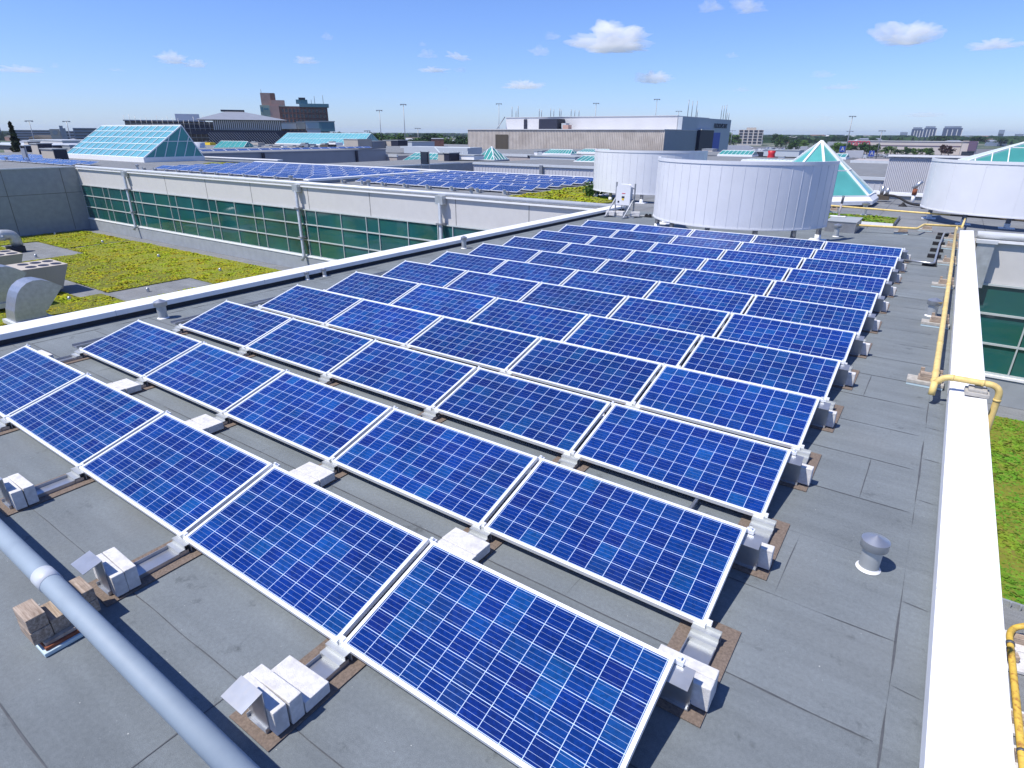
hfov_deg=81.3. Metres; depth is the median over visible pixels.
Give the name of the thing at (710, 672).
ballast block
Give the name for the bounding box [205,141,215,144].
lift platform
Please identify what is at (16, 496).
ballast block
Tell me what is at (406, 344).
ballast rail
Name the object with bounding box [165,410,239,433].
ballast rail
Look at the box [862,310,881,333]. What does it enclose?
ballast rail
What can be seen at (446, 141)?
broadleaf tree
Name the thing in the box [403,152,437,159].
skylight
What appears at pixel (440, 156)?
roof unit
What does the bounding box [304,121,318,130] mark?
commercial block
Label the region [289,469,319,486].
ballast block
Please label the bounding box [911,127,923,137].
office tower
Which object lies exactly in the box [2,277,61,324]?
duct hood
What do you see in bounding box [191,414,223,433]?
ballast block
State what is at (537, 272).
solar panel
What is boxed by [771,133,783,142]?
broadleaf tree
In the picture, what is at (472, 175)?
solar panel
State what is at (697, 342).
ballast rail
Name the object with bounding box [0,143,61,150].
roof block
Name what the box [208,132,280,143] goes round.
louvre slope
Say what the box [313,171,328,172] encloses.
solar panel
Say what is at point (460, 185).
solar panel
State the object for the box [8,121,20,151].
conifer tree
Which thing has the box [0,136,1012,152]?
ground
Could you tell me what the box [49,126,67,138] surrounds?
plant building
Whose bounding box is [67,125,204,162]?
skylight
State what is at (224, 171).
solar panel
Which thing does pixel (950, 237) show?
pipe support
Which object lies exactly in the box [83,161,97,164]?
solar panel
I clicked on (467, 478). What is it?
solar panel
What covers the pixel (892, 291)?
ballast block
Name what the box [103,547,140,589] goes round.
ballast block
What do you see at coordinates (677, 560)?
solar panel
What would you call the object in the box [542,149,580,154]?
skylight
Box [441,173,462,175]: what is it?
solar panel
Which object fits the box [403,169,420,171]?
solar panel
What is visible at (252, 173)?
solar panel
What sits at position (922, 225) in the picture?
gas pipe
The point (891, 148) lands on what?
broadleaf tree
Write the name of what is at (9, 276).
duct hood
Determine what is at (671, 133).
department store
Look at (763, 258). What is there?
solar panel
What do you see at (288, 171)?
solar panel
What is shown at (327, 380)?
ballast rail
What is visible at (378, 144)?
roof unit
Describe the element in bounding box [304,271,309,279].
roof vent
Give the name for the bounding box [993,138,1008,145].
broadleaf tree
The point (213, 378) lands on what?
solar panel
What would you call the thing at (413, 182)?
solar panel
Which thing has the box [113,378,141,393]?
ballast block
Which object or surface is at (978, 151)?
parking lot
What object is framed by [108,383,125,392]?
ballast block
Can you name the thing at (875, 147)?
broadleaf tree
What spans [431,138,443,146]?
roof unit
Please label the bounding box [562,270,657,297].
solar panel
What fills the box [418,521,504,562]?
ballast rail
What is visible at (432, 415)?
ballast rail
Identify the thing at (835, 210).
pipe support
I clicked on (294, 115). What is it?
window
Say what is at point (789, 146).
broadleaf tree
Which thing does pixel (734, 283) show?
solar panel
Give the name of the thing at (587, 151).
skylight
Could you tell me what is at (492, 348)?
solar panel
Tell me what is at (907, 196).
roof parapet
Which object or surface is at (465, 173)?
solar panel
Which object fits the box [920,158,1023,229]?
round screen
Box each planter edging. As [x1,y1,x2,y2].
[861,216,900,225]
[1002,598,1023,610]
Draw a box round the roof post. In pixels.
[830,196,845,216]
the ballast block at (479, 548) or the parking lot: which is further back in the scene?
the parking lot
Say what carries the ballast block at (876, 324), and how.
on the ballast rail at (869, 322)
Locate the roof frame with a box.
[435,147,468,153]
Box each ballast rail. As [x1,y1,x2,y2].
[0,414,19,435]
[0,463,94,515]
[26,344,92,364]
[71,531,202,606]
[86,373,157,394]
[138,319,192,334]
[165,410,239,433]
[203,341,260,357]
[221,629,366,751]
[273,456,350,487]
[285,369,342,386]
[292,317,339,329]
[374,339,420,351]
[392,405,450,422]
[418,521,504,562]
[471,366,521,377]
[531,450,592,471]
[593,401,650,428]
[646,363,680,387]
[656,618,740,727]
[686,334,703,356]
[718,312,732,332]
[731,512,789,580]
[778,444,821,491]
[809,397,843,432]
[832,360,859,389]
[848,332,871,358]
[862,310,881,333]
[872,293,889,313]
[881,278,896,297]
[889,267,901,283]
[895,256,906,272]
[901,248,910,262]
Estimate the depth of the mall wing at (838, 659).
4.60 m
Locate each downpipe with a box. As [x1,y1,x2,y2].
[120,171,136,229]
[291,184,305,260]
[435,195,445,239]
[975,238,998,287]
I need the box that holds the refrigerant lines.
[883,194,919,205]
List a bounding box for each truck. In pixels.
[727,145,750,149]
[792,146,807,150]
[846,150,865,158]
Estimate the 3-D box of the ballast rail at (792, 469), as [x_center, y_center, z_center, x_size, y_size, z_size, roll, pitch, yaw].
[3.075,0.736,6.427,0.400,0.396,0.975,15,27,31]
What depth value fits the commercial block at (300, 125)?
343.51 m
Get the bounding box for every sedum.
[0,230,281,325]
[203,162,229,163]
[509,186,614,203]
[828,213,896,223]
[989,416,1023,604]
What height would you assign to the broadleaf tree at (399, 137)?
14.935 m
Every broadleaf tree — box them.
[374,132,386,140]
[389,133,404,139]
[422,133,440,140]
[435,136,452,143]
[446,139,460,143]
[728,133,737,144]
[728,135,741,144]
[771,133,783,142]
[774,135,788,147]
[774,138,783,147]
[781,136,792,147]
[785,143,794,149]
[791,141,800,149]
[799,140,809,145]
[831,142,842,152]
[837,136,853,141]
[858,142,870,154]
[872,143,880,153]
[880,146,889,153]
[888,146,896,154]
[894,149,901,154]
[904,148,913,154]
[911,148,919,154]
[926,148,934,154]
[933,136,949,140]
[938,144,947,155]
[942,146,956,155]
[970,136,989,142]
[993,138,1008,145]
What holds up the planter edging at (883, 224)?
on the mall wing at (244, 218)
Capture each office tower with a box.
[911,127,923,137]
[922,126,936,136]
[942,126,962,135]
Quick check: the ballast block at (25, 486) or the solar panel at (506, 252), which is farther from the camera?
the solar panel at (506, 252)
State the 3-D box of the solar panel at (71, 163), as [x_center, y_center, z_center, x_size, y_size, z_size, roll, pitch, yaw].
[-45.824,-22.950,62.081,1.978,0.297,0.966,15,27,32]
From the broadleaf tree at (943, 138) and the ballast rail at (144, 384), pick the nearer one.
the ballast rail at (144, 384)
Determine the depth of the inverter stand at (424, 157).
56.90 m
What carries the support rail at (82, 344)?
on the mall wing at (838, 659)
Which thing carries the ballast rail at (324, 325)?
on the mall wing at (838, 659)
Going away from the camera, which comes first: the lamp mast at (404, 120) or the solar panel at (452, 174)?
the solar panel at (452, 174)
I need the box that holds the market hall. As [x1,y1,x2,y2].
[191,110,302,137]
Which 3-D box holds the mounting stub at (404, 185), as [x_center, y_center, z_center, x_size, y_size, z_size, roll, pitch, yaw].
[-6.969,-13.196,39.579,0.380,0.300,0.770,15,27,32]
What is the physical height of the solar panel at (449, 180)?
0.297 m
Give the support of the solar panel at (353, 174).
on the mall wing at (244, 218)
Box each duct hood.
[0,230,26,251]
[0,264,26,308]
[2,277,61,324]
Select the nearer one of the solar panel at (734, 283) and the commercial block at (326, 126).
the solar panel at (734, 283)
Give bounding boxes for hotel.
[260,89,329,135]
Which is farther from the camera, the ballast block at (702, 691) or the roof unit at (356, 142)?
the roof unit at (356, 142)
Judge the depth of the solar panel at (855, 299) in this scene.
12.38 m
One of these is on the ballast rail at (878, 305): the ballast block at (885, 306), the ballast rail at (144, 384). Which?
the ballast block at (885, 306)
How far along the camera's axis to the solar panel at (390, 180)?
41.71 m
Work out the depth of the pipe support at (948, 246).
19.04 m
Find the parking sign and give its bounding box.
[839,146,845,153]
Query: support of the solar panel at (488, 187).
on the mall wing at (244, 218)
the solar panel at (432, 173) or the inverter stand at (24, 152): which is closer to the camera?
the solar panel at (432, 173)
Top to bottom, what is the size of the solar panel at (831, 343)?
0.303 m
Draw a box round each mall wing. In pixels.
[0,152,1023,409]
[0,161,90,235]
[0,205,1014,767]
[1,142,515,160]
[67,147,385,163]
[324,159,499,170]
[473,157,887,190]
[482,148,796,160]
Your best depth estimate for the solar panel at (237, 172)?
49.82 m
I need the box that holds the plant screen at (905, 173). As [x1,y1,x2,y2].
[883,155,967,192]
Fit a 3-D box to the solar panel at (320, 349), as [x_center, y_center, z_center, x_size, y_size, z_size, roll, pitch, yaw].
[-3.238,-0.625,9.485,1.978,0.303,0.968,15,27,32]
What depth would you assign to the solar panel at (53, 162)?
64.30 m
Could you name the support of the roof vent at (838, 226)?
on the mall wing at (838, 659)
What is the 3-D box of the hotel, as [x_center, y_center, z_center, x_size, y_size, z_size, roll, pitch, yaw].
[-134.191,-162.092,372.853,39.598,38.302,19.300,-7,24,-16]
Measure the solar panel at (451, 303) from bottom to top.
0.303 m
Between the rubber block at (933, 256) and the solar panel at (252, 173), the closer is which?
the rubber block at (933, 256)
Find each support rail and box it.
[72,336,105,347]
[170,313,202,324]
[243,296,276,306]
[372,270,389,275]
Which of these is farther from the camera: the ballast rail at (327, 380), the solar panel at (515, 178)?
the solar panel at (515, 178)
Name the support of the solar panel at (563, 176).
on the mall wing at (244, 218)
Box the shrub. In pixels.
[582,180,604,196]
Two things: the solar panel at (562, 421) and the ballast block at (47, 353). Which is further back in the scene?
the ballast block at (47, 353)
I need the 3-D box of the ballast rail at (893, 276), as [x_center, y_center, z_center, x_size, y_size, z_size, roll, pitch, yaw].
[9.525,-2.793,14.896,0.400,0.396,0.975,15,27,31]
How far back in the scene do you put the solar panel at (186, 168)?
54.03 m
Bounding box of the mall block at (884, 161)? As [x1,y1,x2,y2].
[850,159,888,163]
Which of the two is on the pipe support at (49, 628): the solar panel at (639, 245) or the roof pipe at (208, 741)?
the roof pipe at (208, 741)
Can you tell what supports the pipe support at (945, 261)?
on the mall wing at (838, 659)
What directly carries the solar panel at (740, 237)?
on the ballast rail
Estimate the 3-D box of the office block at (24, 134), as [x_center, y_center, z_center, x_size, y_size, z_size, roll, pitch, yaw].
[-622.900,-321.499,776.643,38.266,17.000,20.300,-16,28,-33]
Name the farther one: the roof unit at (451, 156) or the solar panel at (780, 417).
the roof unit at (451, 156)
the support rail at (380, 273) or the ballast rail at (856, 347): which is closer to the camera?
the ballast rail at (856, 347)
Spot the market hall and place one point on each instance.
(234, 121)
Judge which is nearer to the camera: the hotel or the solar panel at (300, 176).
the solar panel at (300, 176)
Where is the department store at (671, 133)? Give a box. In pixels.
[467,101,730,151]
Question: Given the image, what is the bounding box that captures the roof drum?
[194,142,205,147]
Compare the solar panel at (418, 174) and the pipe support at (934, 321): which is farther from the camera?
the solar panel at (418, 174)
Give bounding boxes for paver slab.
[1005,630,1023,652]
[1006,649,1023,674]
[1011,708,1023,735]
[1013,745,1017,767]
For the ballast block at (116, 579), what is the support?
on the ballast rail at (175, 552)
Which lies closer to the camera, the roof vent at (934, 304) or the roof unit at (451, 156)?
the roof vent at (934, 304)
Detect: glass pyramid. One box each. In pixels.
[481,146,509,160]
[791,140,878,206]
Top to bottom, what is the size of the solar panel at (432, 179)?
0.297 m
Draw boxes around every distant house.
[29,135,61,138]
[858,138,881,140]
[984,140,1006,145]
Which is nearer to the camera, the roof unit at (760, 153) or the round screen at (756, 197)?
the round screen at (756, 197)
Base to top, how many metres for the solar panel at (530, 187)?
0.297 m
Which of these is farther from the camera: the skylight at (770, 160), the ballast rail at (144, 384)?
the skylight at (770, 160)
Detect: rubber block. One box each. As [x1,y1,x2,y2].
[922,263,936,266]
[927,254,940,258]
[930,248,942,252]
[932,241,944,245]
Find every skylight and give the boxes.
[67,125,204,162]
[213,141,253,147]
[275,133,377,145]
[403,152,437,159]
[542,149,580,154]
[573,155,594,161]
[576,149,609,153]
[717,150,757,156]
[741,159,791,161]
[836,153,849,159]
[958,142,1023,161]
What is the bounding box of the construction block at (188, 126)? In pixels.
[123,114,213,141]
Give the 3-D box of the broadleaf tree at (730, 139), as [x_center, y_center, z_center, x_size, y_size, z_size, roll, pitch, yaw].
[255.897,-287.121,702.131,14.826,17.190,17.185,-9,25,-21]
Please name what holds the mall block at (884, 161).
on the mall wing at (872, 175)
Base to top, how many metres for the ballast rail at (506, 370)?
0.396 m
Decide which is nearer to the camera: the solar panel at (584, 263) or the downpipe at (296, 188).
the solar panel at (584, 263)
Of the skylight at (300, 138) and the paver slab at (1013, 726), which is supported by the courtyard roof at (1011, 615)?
the paver slab at (1013, 726)
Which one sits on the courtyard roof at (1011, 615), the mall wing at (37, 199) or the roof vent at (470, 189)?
the mall wing at (37, 199)
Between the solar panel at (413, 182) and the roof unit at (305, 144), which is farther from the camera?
the roof unit at (305, 144)
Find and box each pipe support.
[13,576,100,656]
[830,207,837,212]
[894,229,907,234]
[906,367,943,390]
[918,226,931,231]
[920,312,949,329]
[931,276,953,288]
[937,255,956,265]
[941,241,957,249]
[943,233,958,240]
[964,384,989,398]
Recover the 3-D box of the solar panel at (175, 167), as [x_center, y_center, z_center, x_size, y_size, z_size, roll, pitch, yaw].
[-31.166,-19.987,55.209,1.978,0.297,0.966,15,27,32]
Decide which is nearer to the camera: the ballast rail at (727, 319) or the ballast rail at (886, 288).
the ballast rail at (727, 319)
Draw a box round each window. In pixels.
[80,184,490,259]
[282,109,325,112]
[283,114,325,117]
[283,119,326,122]
[978,283,1023,379]
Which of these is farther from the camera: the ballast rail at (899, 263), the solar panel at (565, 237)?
the solar panel at (565, 237)
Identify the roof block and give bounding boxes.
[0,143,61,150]
[29,139,81,142]
[52,143,77,149]
[175,114,199,120]
[404,146,481,153]
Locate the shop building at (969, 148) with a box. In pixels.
[959,141,978,155]
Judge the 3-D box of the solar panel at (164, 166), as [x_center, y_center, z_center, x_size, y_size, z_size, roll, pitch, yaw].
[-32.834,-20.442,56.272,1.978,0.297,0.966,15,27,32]
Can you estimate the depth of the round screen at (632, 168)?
30.89 m
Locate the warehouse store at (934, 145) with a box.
[827,140,962,154]
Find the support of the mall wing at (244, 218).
on the courtyard roof at (1011, 615)
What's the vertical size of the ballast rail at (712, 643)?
0.396 m
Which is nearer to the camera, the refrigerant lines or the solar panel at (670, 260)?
the solar panel at (670, 260)
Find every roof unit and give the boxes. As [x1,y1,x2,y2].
[250,141,264,145]
[287,145,298,147]
[300,143,315,146]
[320,143,336,146]
[327,141,342,145]
[344,139,371,148]
[367,141,385,148]
[383,140,390,145]
[391,140,407,145]
[400,141,434,147]
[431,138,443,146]
[438,152,443,160]
[444,152,459,160]
[459,154,483,159]
[530,154,582,159]
[537,150,547,154]
[702,149,717,151]
[756,151,764,156]
[763,149,803,156]
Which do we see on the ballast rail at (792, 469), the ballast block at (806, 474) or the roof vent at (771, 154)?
the ballast block at (806, 474)
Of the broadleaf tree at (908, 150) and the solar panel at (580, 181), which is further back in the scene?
the broadleaf tree at (908, 150)
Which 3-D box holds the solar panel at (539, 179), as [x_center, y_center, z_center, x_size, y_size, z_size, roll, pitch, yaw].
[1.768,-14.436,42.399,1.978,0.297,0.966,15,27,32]
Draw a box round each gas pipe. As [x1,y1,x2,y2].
[831,205,1023,221]
[857,217,966,229]
[928,228,956,395]
[933,374,1002,432]
[1005,623,1023,767]
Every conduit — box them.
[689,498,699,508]
[903,232,953,263]
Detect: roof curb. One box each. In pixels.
[23,141,40,144]
[29,143,52,153]
[39,148,68,159]
[824,216,862,233]
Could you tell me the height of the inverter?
0.890 m
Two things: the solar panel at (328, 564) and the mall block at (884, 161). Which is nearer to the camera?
the solar panel at (328, 564)
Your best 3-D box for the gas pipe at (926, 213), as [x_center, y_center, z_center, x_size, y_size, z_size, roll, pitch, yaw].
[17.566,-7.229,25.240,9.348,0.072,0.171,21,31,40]
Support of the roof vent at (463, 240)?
on the mall wing at (838, 659)
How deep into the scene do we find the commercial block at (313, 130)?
307.90 m
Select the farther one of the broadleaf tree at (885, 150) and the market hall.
the broadleaf tree at (885, 150)
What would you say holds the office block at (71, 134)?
on the ground
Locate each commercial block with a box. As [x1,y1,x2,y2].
[281,122,296,128]
[296,121,304,128]
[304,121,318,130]
[306,128,320,132]
[318,121,334,131]
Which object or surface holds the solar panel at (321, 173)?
on the mall wing at (244, 218)
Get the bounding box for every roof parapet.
[205,156,282,161]
[254,161,876,193]
[303,170,446,182]
[876,191,922,200]
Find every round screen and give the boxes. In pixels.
[593,149,707,203]
[653,156,839,242]
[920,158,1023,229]
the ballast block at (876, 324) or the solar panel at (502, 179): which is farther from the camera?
the solar panel at (502, 179)
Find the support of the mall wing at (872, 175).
on the courtyard roof at (1011, 615)
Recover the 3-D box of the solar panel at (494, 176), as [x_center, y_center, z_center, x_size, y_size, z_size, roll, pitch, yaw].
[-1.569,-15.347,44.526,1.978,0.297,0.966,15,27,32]
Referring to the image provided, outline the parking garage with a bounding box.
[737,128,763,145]
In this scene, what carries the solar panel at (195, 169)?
on the mall wing at (244, 218)
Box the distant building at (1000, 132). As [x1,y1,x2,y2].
[998,130,1004,135]
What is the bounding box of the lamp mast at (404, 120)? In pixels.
[400,104,405,139]
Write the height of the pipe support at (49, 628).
0.296 m
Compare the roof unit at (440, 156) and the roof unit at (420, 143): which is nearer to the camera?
the roof unit at (440, 156)
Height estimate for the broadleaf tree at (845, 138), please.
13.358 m
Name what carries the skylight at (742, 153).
on the mall wing at (517, 154)
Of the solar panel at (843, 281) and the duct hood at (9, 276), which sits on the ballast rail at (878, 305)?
the solar panel at (843, 281)
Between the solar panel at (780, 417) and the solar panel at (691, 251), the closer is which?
the solar panel at (780, 417)
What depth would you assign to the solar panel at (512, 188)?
36.40 m
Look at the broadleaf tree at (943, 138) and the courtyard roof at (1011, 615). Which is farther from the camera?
the broadleaf tree at (943, 138)
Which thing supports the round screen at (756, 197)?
on the mall wing at (838, 659)
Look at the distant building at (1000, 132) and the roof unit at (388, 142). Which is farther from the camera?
the distant building at (1000, 132)
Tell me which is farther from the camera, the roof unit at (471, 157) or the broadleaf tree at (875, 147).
the broadleaf tree at (875, 147)
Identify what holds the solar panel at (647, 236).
on the ballast rail
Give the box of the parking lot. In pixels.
[751,146,993,159]
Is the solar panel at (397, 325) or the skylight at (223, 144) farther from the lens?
the skylight at (223, 144)
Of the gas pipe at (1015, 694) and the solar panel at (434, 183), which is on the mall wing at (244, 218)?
the solar panel at (434, 183)
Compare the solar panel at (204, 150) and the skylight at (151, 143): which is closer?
the skylight at (151, 143)
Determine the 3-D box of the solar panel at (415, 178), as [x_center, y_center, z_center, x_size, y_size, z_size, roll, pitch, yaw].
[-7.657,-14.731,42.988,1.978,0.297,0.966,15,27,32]
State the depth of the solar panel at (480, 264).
15.40 m
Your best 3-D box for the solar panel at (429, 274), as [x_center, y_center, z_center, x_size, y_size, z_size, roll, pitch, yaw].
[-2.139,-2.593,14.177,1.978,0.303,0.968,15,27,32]
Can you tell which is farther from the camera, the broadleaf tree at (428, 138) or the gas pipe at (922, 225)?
the broadleaf tree at (428, 138)
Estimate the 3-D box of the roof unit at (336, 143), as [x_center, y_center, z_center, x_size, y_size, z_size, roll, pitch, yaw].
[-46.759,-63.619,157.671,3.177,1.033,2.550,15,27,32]
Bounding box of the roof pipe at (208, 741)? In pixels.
[0,519,259,767]
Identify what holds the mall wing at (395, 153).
on the ground
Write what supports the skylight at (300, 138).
on the mall wing at (395, 153)
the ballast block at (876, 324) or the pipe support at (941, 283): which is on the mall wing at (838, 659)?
the pipe support at (941, 283)
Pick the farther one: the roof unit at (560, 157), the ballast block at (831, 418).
the roof unit at (560, 157)
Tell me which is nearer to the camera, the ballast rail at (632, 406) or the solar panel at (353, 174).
the ballast rail at (632, 406)
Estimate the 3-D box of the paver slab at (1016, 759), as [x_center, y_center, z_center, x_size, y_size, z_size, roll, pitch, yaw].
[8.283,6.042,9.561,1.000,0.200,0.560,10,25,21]
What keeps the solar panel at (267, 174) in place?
on the mall wing at (244, 218)
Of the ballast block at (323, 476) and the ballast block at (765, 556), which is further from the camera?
the ballast block at (323, 476)
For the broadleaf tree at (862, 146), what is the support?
on the parking lot
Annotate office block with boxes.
[15,130,50,140]
[66,131,74,138]
[73,128,96,139]
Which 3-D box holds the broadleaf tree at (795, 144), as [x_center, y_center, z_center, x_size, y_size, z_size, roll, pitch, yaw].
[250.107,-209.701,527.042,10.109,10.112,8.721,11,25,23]
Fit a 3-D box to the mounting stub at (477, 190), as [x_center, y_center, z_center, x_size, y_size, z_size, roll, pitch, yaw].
[-1.964,-11.830,36.389,0.380,0.300,0.770,15,27,32]
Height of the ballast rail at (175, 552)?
0.338 m
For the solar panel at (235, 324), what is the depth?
10.48 m
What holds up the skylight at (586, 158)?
on the mall wing at (872, 175)
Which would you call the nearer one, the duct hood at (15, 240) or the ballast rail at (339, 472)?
the ballast rail at (339, 472)
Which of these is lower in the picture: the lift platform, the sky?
the lift platform
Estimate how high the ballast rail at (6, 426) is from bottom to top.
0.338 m
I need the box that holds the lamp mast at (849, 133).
[844,116,855,153]
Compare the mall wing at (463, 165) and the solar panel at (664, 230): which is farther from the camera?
the mall wing at (463, 165)
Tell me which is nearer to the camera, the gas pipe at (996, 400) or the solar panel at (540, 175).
the gas pipe at (996, 400)
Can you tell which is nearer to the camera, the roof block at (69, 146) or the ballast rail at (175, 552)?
the ballast rail at (175, 552)
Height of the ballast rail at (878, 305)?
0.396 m
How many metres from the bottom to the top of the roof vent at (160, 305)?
0.384 m
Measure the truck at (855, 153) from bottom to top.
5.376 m
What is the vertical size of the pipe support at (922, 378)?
0.236 m
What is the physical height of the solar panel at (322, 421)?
0.303 m
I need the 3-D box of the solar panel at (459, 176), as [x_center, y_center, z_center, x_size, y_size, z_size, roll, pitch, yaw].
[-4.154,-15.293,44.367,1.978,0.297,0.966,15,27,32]
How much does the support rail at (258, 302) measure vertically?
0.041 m
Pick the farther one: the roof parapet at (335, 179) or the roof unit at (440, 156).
the roof unit at (440, 156)
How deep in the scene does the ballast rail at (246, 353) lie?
9.68 m
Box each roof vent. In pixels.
[153,299,169,318]
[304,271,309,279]
[322,268,326,276]
[461,236,466,248]
[468,187,473,193]
[767,151,775,157]
[833,223,841,236]
[855,532,890,574]
[861,201,869,214]
[877,186,889,199]
[910,180,923,202]
[925,298,942,316]
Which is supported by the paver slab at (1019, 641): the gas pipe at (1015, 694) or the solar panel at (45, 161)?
the gas pipe at (1015, 694)
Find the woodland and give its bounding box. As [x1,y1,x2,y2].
[0,131,1023,143]
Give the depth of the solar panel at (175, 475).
5.90 m
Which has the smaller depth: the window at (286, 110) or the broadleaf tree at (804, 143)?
the window at (286, 110)
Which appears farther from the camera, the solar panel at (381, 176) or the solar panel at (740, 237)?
the solar panel at (381, 176)
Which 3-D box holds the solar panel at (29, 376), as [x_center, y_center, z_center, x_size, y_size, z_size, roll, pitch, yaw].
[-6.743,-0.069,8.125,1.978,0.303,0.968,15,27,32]
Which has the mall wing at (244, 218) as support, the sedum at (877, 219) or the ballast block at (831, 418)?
the sedum at (877, 219)
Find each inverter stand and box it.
[19,145,28,158]
[420,151,429,168]
[603,182,652,218]
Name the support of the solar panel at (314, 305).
on the ballast rail
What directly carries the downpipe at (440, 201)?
attached to the mall wing at (244, 218)
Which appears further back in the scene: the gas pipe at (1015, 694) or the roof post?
the roof post
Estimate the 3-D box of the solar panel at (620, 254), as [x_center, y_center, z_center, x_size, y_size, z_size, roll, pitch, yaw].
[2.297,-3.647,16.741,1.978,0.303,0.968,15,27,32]
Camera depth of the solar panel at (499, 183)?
38.84 m
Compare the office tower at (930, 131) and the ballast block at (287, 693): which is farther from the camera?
the office tower at (930, 131)
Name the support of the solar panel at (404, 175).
on the mall wing at (244, 218)
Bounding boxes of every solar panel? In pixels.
[0,346,85,419]
[6,375,164,468]
[30,159,43,162]
[37,160,52,162]
[45,160,60,163]
[55,161,70,164]
[63,162,80,164]
[79,413,272,538]
[80,320,202,377]
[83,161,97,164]
[143,343,284,414]
[156,165,172,169]
[167,166,184,169]
[178,167,196,170]
[180,301,291,348]
[183,465,428,643]
[189,167,208,171]
[199,149,212,151]
[202,168,221,172]
[216,169,234,173]
[224,371,392,461]
[227,170,249,174]
[241,171,265,175]
[245,318,373,375]
[256,172,280,176]
[259,285,361,324]
[272,173,296,177]
[281,171,296,172]
[288,174,313,178]
[296,172,313,173]
[297,170,312,171]
[305,175,330,178]
[312,173,330,174]
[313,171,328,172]
[325,272,419,303]
[326,299,441,345]
[328,340,476,409]
[329,172,346,173]
[329,174,347,176]
[332,408,537,528]
[341,541,674,767]
[344,171,360,172]
[345,173,363,175]
[355,177,382,182]
[359,170,375,171]
[361,172,378,174]
[375,178,403,183]
[376,171,392,173]
[378,175,399,177]
[382,261,466,287]
[390,170,406,172]
[391,283,496,320]
[394,174,414,176]
[396,179,425,185]
[398,177,418,179]
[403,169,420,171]
[407,316,539,371]
[408,173,428,175]
[413,175,434,177]
[417,178,440,180]
[417,180,447,186]
[422,172,442,174]
[428,174,449,176]
[429,251,506,273]
[434,177,455,179]
[434,368,610,455]
[440,179,464,181]
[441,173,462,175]
[441,182,472,188]
[445,271,540,300]
[448,175,469,177]
[454,172,475,174]
[454,178,478,180]
[461,174,483,176]
[463,180,487,183]
[465,183,497,190]
[468,243,540,261]
[469,177,491,179]
[469,298,587,341]
[474,173,495,175]
[477,179,502,181]
[482,175,504,177]
[484,458,746,627]
[486,172,507,174]
[486,182,513,184]
[490,178,515,180]
[490,260,576,284]
[491,185,525,192]
[495,174,517,176]
[501,180,526,183]
[502,236,569,252]
[504,177,527,178]
[507,173,528,175]
[507,338,661,405]
[512,183,539,190]
[514,179,539,181]
[517,175,538,177]
[520,282,626,317]
[525,182,552,188]
[526,178,551,180]
[527,251,607,271]
[528,174,550,176]
[532,230,595,243]
[539,177,562,178]
[539,180,564,186]
[550,176,573,177]
[551,179,577,185]
[558,225,617,240]
[560,243,633,264]
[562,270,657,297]
[563,178,588,183]
[564,314,699,366]
[574,177,592,182]
[574,403,790,518]
[581,220,637,230]
[587,236,656,251]
[596,259,684,282]
[609,296,729,336]
[612,230,675,243]
[625,250,706,269]
[632,224,693,235]
[636,364,819,449]
[645,281,753,313]
[649,242,724,258]
[670,236,741,255]
[675,269,773,295]
[681,335,840,401]
[689,229,755,241]
[699,258,789,280]
[717,313,856,361]
[719,249,803,268]
[737,242,814,257]
[745,295,868,332]
[752,235,824,248]
[767,280,877,310]
[785,268,885,293]
[799,258,892,278]
[812,249,898,266]
[823,241,902,256]
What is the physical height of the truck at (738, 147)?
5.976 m
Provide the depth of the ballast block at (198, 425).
7.15 m
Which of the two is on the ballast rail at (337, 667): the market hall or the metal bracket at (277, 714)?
the metal bracket at (277, 714)
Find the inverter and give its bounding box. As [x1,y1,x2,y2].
[616,184,632,205]
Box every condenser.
[0,249,22,264]
[7,259,67,292]
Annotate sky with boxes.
[0,0,1023,135]
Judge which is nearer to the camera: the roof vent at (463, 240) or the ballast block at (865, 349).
the ballast block at (865, 349)
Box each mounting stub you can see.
[402,183,408,187]
[449,186,458,190]
[475,188,482,192]
[502,190,509,194]
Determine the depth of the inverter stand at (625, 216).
25.95 m
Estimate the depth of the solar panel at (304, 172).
48.02 m
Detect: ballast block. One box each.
[2,477,27,509]
[8,473,38,504]
[39,350,53,358]
[93,553,128,596]
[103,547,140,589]
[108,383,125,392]
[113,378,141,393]
[185,420,208,432]
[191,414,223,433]
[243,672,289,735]
[250,664,304,723]
[271,655,329,712]
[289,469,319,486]
[295,462,334,486]
[438,539,476,561]
[442,527,489,561]
[658,644,719,699]
[690,672,714,711]
[758,542,774,569]
[798,463,813,485]
[826,410,836,427]
[845,371,855,385]
[860,342,869,354]
[872,320,879,330]
[881,301,888,311]
[889,287,896,295]
[895,274,900,282]
[901,264,906,270]
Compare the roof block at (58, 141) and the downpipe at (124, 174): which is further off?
the roof block at (58, 141)
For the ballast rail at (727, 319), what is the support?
on the mall wing at (838, 659)
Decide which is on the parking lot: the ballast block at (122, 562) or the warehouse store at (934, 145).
the warehouse store at (934, 145)
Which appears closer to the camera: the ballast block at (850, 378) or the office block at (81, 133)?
the ballast block at (850, 378)
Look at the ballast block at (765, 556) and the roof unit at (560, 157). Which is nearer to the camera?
the ballast block at (765, 556)
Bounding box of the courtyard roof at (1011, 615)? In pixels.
[1,229,1023,744]
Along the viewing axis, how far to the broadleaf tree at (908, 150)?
425.06 m
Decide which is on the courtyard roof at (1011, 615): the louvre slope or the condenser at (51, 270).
the condenser at (51, 270)

